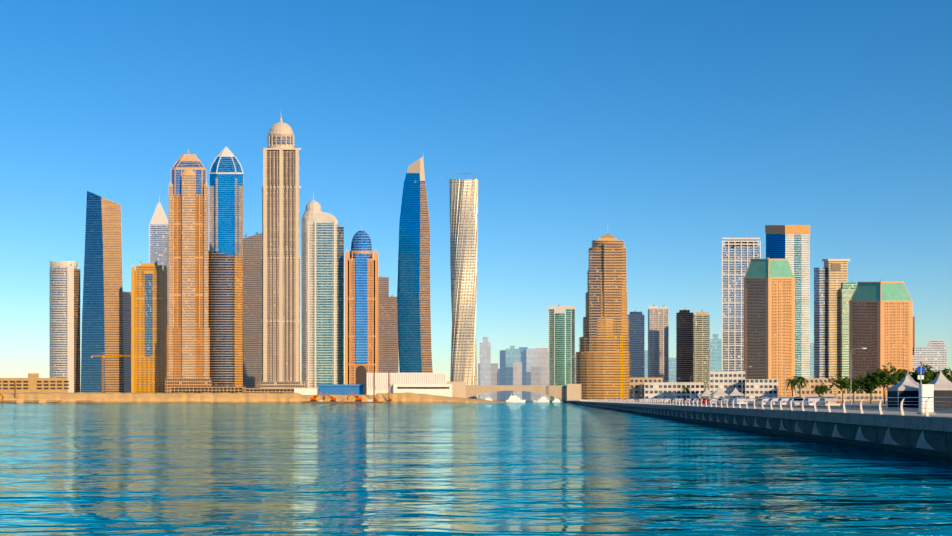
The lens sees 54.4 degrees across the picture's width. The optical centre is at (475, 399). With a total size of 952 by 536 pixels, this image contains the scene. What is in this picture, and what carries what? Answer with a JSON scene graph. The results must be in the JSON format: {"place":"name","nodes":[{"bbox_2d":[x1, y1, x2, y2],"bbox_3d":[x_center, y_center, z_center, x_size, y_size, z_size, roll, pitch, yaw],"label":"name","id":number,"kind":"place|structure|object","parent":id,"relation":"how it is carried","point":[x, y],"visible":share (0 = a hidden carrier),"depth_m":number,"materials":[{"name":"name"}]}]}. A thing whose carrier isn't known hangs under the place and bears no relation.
{"place":"outdoors","nodes":[
{"label":"outdoors","id":0,"kind":"place"},
{"bbox_2d":[0,392,512,402],"bbox_3d":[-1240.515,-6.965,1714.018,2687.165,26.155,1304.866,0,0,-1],"label":"shore","id":1,"kind":"structure","parent":0,"point":[146,397],"depth_m":1082.49,"materials":[{"name":"beige sand"}]},
{"bbox_2d":[14,382,17,398],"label":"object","id":2,"kind":"object","parent":1,"relation":"on","point":[15,392],"visible":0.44,"depth_m":1077.65,"materials":[{"name":"orange"}]},
{"bbox_2d":[0,373,68,392],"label":"car park building","id":3,"kind":"structure","parent":1,"relation":"on","point":[33,382],"depth_m":1153.64,"materials":[{"name":"beige"}]},
{"bbox_2d":[49,261,79,392],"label":"skyscraper","id":4,"kind":"structure","parent":1,"relation":"on","point":[64,321],"depth_m":1474.38,"materials":[{"name":"grey"}]},
{"bbox_2d":[81,191,123,392],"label":"skyscraper","id":5,"kind":"structure","parent":1,"relation":"on","point":[102,320],"depth_m":1426.86,"materials":[{"name":"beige glass"}]},
{"bbox_2d":[91,352,131,392],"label":"tower crane","id":6,"kind":"object","parent":1,"relation":"on","point":[92,356],"depth_m":1203.21,"materials":[{"name":"orange"}]},
{"bbox_2d":[123,292,130,392],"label":"tower","id":7,"kind":"structure","parent":1,"relation":"on","point":[127,333],"depth_m":1730.80,"materials":[{"name":"brown"}]},
{"bbox_2d":[131,263,166,392],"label":"orange tower","id":8,"kind":"structure","parent":1,"relation":"on","point":[149,327],"depth_m":1370.75,"materials":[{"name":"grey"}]},
{"bbox_2d":[57,182,415,296],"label":"roof plant","id":9,"kind":"object","parent":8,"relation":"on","point":[233,254],"visible":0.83,"depth_m":1393.48,"materials":[{"name":"grey metal"}]},
{"bbox_2d":[149,200,167,327],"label":"skyscraper","id":10,"kind":"structure","parent":1,"relation":"on","point":[158,237],"depth_m":1626.79,"materials":[{"name":"grey"}]},
{"bbox_2d":[167,148,209,378],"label":"skyscraper","id":11,"kind":"structure","parent":1,"relation":"on","point":[188,342],"depth_m":1318.10,"materials":[{"name":"orange"}]},
{"bbox_2d":[209,250,242,386],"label":"skyscraper","id":12,"kind":"structure","parent":1,"relation":"on","point":[226,312],"depth_m":1325.87,"materials":[{"name":"beige"}]},
{"bbox_2d":[209,147,242,257],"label":"skyscraper","id":13,"kind":"structure","parent":1,"relation":"on","point":[226,206],"depth_m":1617.69,"materials":[{"name":"blue glass"}]},
{"bbox_2d":[165,379,304,392],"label":"low building frames","id":14,"kind":"structure","parent":1,"relation":"on","point":[188,385],"depth_m":1210.31,"materials":[{"name":"beige"}]},
{"bbox_2d":[243,233,261,387],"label":"grey tower","id":15,"kind":"structure","parent":1,"relation":"on","point":[252,250],"depth_m":1723.12,"materials":[{"name":"grey"}]},
{"bbox_2d":[261,118,300,381],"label":"skyscraper","id":16,"kind":"structure","parent":1,"relation":"on","point":[280,307],"depth_m":1291.21,"materials":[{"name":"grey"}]},
{"bbox_2d":[301,193,321,387],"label":"skyscraper","id":17,"kind":"structure","parent":1,"relation":"on","point":[313,206],"depth_m":1629.64,"materials":[{"name":"grey"}]},
{"bbox_2d":[307,212,343,387],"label":"skyscraper","id":18,"kind":"structure","parent":1,"relation":"on","point":[325,299],"depth_m":1283.09,"materials":[{"name":"grey"}]},
{"bbox_2d":[345,227,378,393],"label":"domed tower","id":19,"kind":"structure","parent":1,"relation":"on","point":[361,312],"depth_m":1276.13,"materials":[{"name":"orange"}]},
{"bbox_2d":[373,370,377,400],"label":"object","id":20,"kind":"object","parent":1,"relation":"on","point":[374,398],"visible":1,"depth_m":1075.36,"materials":[{"name":"orange"}]},
{"bbox_2d":[294,373,465,397],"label":"building","id":21,"kind":"structure","parent":1,"relation":"on","point":[429,383],"depth_m":1129.68,"materials":[{"name":"white"}]},
{"bbox_2d":[379,277,398,372],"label":"skyscraper","id":22,"kind":"structure","parent":1,"relation":"on","point":[388,341],"depth_m":1731.74,"materials":[{"name":"brown"}]},
{"bbox_2d":[388,371,392,400],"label":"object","id":23,"kind":"object","parent":1,"relation":"on","point":[389,398],"visible":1,"depth_m":1075.72,"materials":[{"name":"orange"}]},
{"bbox_2d":[397,157,432,372],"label":"skyscraper","id":24,"kind":"structure","parent":1,"relation":"on","point":[414,318],"depth_m":1485.63,"materials":[{"name":"blue glass"}]},
{"bbox_2d":[449,172,477,398],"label":"twisted skyscraper","id":25,"kind":"structure","parent":1,"relation":"on","point":[463,227],"depth_m":1282.52,"materials":[{"name":"silver metal"}]},
{"bbox_2d":[0,401,951,535],"bbox_3d":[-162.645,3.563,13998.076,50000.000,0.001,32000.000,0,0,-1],"label":"water","id":26,"kind":"structure","parent":0,"point":[528,468],"depth_m":43.48,"materials":[{"name":"blue liquid"}]},
{"bbox_2d":[0,392,383,402],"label":"boats","id":27,"kind":"object","parent":26,"relation":"in","point":[333,400],"visible":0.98,"depth_m":1062.21,"materials":[{"name":"brown"}]},
{"bbox_2d":[466,382,581,399],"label":"bridge","id":28,"kind":"structure","parent":26,"relation":"in","point":[568,392],"depth_m":1241.46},
{"bbox_2d":[485,394,563,401],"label":"boats","id":29,"kind":"object","parent":26,"relation":"on","point":[516,399],"visible":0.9,"depth_m":1187.07,"materials":[{"name":"white"}]},
{"bbox_2d":[564,400,951,462],"bbox_3d":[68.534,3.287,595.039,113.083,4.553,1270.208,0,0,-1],"label":"quay wall","id":30,"kind":"structure","parent":26,"relation":"in","point":[924,437],"depth_m":73.06,"materials":[{"name":"grey concrete"}]},
{"bbox_2d":[580,397,951,415],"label":"railing curved posts","id":31,"kind":"object","parent":30,"relation":"on","point":[815,408],"visible":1,"depth_m":87.47,"materials":[{"name":"white metal"}]},
{"bbox_2d":[0,0,951,398],"label":"sky","id":32,"kind":"structure","parent":0,"point":[684,127],"materials":[{"name":"blue"}]},
{"bbox_2d":[557,221,881,311],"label":"roof plant","id":33,"kind":"object","parent":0,"point":[767,258],"visible":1,"depth_m":1402.96,"materials":[{"name":"grey metal"}]},
{"bbox_2d":[597,400,886,405],"bbox_3d":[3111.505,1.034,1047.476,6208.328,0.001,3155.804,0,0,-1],"label":"cars","id":34,"kind":"object","parent":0,"point":[876,403],"depth_m":334.96,"materials":[{"name":"metal"}]},
{"bbox_2d":[548,306,574,401],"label":"skyscraper","id":35,"kind":"structure","parent":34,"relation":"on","point":[561,345],"depth_m":1682.16,"materials":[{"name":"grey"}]},
{"bbox_2d":[575,221,630,399],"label":"skyscraper","id":36,"kind":"structure","parent":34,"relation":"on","point":[598,367],"depth_m":1228.74,"materials":[{"name":"beige"}]},
{"bbox_2d":[606,332,622,398],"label":"tower crane","id":37,"kind":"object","parent":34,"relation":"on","point":[622,360],"depth_m":1120.06,"materials":[{"name":"orange"}]},
{"bbox_2d":[627,312,643,377],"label":"tower","id":38,"kind":"structure","parent":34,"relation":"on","point":[636,332],"depth_m":1838.02,"materials":[{"name":"blue glass"}]},
{"bbox_2d":[648,306,668,381],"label":"tower","id":39,"kind":"structure","parent":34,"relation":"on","point":[658,343],"depth_m":1686.56,"materials":[{"name":"grey"}]},
{"bbox_2d":[676,310,693,381],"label":"dark tower","id":40,"kind":"structure","parent":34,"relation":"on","point":[684,346],"depth_m":1589.10,"materials":[{"name":"grey glass"}]},
{"bbox_2d":[682,387,690,397],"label":"palm","id":41,"kind":"object","parent":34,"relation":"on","point":[686,388],"visible":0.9,"depth_m":519.34,"materials":[{"name":"green plant"}]},
{"bbox_2d":[693,312,709,399],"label":"skyscraper","id":42,"kind":"structure","parent":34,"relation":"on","point":[701,344],"depth_m":1637.86,"materials":[{"name":"grey"}]},
{"bbox_2d":[722,238,760,370],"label":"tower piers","id":43,"kind":"structure","parent":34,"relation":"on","point":[738,256],"depth_m":1430.42,"materials":[{"name":"grey concrete"}]},
{"bbox_2d":[567,400,951,416],"bbox_3d":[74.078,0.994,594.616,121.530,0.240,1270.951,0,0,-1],"label":"promenade deck","id":44,"kind":"structure","parent":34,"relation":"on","point":[946,413],"depth_m":94.28,"materials":[{"name":"grey concrete"}]},
{"bbox_2d":[917,384,935,414],"bbox_3d":[30.748,-0.015,63.218,1.100,2.050,0.500,0,0,-13],"label":"utility cabinet","id":45,"kind":"object","parent":44,"relation":"on","point":[926,390],"visible":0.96,"depth_m":63.04,"materials":[{"name":"grey metal"}]},
{"bbox_2d":[743,259,794,396],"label":"skyscraper","id":46,"kind":"structure","parent":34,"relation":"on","point":[769,317],"depth_m":1068.53,"materials":[{"name":"beige"}]},
{"bbox_2d":[765,225,809,396],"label":"white tower","id":47,"kind":"structure","parent":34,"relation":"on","point":[791,243],"depth_m":1542.62,"materials":[{"name":"beige"}]},
{"bbox_2d":[785,379,800,396],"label":"palm","id":48,"kind":"object","parent":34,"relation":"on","point":[791,382],"visible":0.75,"depth_m":314.39,"materials":[{"name":"green plant"}]},
{"bbox_2d":[790,376,807,396],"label":"palm","id":49,"kind":"object","parent":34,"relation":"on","point":[800,379],"visible":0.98,"depth_m":300.29,"materials":[{"name":"green plant"}]},
{"bbox_2d":[658,402,951,409],"bbox_3d":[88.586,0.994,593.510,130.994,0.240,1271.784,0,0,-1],"label":"hedge","id":50,"kind":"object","parent":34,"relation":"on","point":[864,406],"visible":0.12,"depth_m":135.52,"materials":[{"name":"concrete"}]},
{"bbox_2d":[699,398,708,403],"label":"car","id":51,"kind":"object","parent":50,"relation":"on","point":[703,400],"visible":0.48,"depth_m":205.35,"materials":[{"name":"red paint"}]},
{"bbox_2d":[699,388,711,395],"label":"tent","id":52,"kind":"object","parent":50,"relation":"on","point":[706,392],"visible":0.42,"depth_m":269.67,"materials":[{"name":"white fabric"}]},
{"bbox_2d":[710,387,727,398],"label":"tent","id":53,"kind":"object","parent":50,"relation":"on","point":[718,392],"visible":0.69,"depth_m":250.58,"materials":[{"name":"white fabric"}]},
{"bbox_2d":[728,386,743,396],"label":"tent","id":54,"kind":"object","parent":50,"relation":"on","point":[735,392],"visible":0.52,"depth_m":258.34,"materials":[{"name":"white fabric"}]},
{"bbox_2d":[732,397,745,404],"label":"van","id":55,"kind":"object","parent":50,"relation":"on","point":[743,401],"visible":0.58,"depth_m":166.99,"materials":[{"name":"white paint"}]},
{"bbox_2d":[756,397,769,404],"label":"car","id":56,"kind":"object","parent":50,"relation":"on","point":[764,400],"visible":0.4,"depth_m":147.51,"materials":[{"name":"white paint"}]},
{"bbox_2d":[766,397,783,405],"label":"car","id":57,"kind":"object","parent":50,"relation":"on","point":[769,401],"visible":0.38,"depth_m":141.55,"materials":[{"name":"white paint"}]},
{"bbox_2d":[775,397,789,405],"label":"car","id":58,"kind":"object","parent":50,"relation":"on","point":[783,402],"visible":0.35,"depth_m":135.87,"materials":[{"name":"white paint"}]},
{"bbox_2d":[786,397,802,405],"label":"car","id":59,"kind":"object","parent":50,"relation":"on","point":[796,400],"visible":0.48,"depth_m":128.86,"materials":[{"name":"white paint"}]},
{"bbox_2d":[800,397,821,406],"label":"car","id":60,"kind":"object","parent":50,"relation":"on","point":[809,401],"visible":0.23,"depth_m":122.01,"materials":[{"name":"white paint"}]},
{"bbox_2d":[816,396,839,406],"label":"car","id":61,"kind":"object","parent":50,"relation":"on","point":[824,399],"visible":0.69,"depth_m":114.80,"materials":[{"name":"beige paint"}]},
{"bbox_2d":[850,348,866,404],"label":"lamp","id":62,"kind":"object","parent":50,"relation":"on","point":[850,391],"visible":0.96,"depth_m":150.77,"materials":[{"name":"grey metal"}]},
{"bbox_2d":[887,370,918,407],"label":"tent","id":63,"kind":"object","parent":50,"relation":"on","point":[907,385],"visible":0.69,"depth_m":113.88,"materials":[{"name":"white fabric"}]},
{"bbox_2d":[928,368,951,407],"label":"tent","id":64,"kind":"object","parent":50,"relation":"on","point":[941,382],"visible":0.58,"depth_m":108.66,"materials":[{"name":"white fabric"}]},
{"bbox_2d":[813,382,831,396],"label":"tree","id":65,"kind":"object","parent":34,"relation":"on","point":[822,389],"visible":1,"depth_m":329.85,"materials":[{"name":"green plant"}]},
{"bbox_2d":[814,259,856,398],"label":"cream tower","id":66,"kind":"structure","parent":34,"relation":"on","point":[834,288],"depth_m":1343.65,"materials":[{"name":"grey"}]},
{"bbox_2d":[828,375,856,402],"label":"tree","id":67,"kind":"object","parent":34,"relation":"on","point":[846,382],"visible":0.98,"depth_m":268.75,"materials":[{"name":"green plant"}]},
{"bbox_2d":[850,376,863,402],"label":"tree","id":68,"kind":"object","parent":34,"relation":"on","point":[854,388],"visible":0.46,"depth_m":284.22,"materials":[{"name":"green plant"}]},
{"bbox_2d":[855,374,878,403],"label":"tree","id":69,"kind":"object","parent":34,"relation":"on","point":[863,383],"visible":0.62,"depth_m":230.19,"materials":[{"name":"green plant"}]},
{"bbox_2d":[849,282,912,400],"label":"skyscraper","id":70,"kind":"structure","parent":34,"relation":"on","point":[881,322],"depth_m":1106.68,"materials":[{"name":"beige"}]},
{"bbox_2d":[863,362,900,403],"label":"tree","id":71,"kind":"object","parent":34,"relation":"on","point":[881,376],"visible":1,"depth_m":199.73,"materials":[{"name":"green plant"}]},
{"bbox_2d":[887,369,918,384],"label":"tree","id":72,"kind":"object","parent":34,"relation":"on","point":[903,373],"visible":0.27,"depth_m":214.20,"materials":[{"name":"green plant"}]},
{"bbox_2d":[902,362,934,383],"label":"tree","id":73,"kind":"object","parent":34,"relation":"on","point":[914,375],"visible":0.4,"depth_m":204.53,"materials":[{"name":"green plant"}]},
{"bbox_2d":[917,366,924,378],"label":"blue sign","id":74,"kind":"object","parent":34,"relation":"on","point":[920,369],"visible":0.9,"depth_m":77.27,"materials":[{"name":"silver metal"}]},
{"bbox_2d":[913,317,945,372],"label":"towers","id":75,"kind":"structure","parent":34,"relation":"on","point":[932,354],"depth_m":1489.67,"materials":[{"name":"grey"}]},
{"bbox_2d":[926,367,951,383],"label":"tree","id":76,"kind":"object","parent":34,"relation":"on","point":[946,375],"visible":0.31,"depth_m":189.24,"materials":[{"name":"green plant"}]},
{"bbox_2d":[630,371,949,400],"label":"buildings","id":77,"kind":"structure","parent":0,"point":[726,382],"depth_m":666.23,"materials":[{"name":"beige concrete"}]},
{"label":"ground","id":78,"kind":"structure","parent":0,"visible":0},
{"bbox_2d":[478,337,575,399],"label":"distant buildings","id":79,"kind":"structure","parent":78,"relation":"on","point":[523,366],"depth_m":2685.76,"materials":[{"name":"grey"}]}
]}

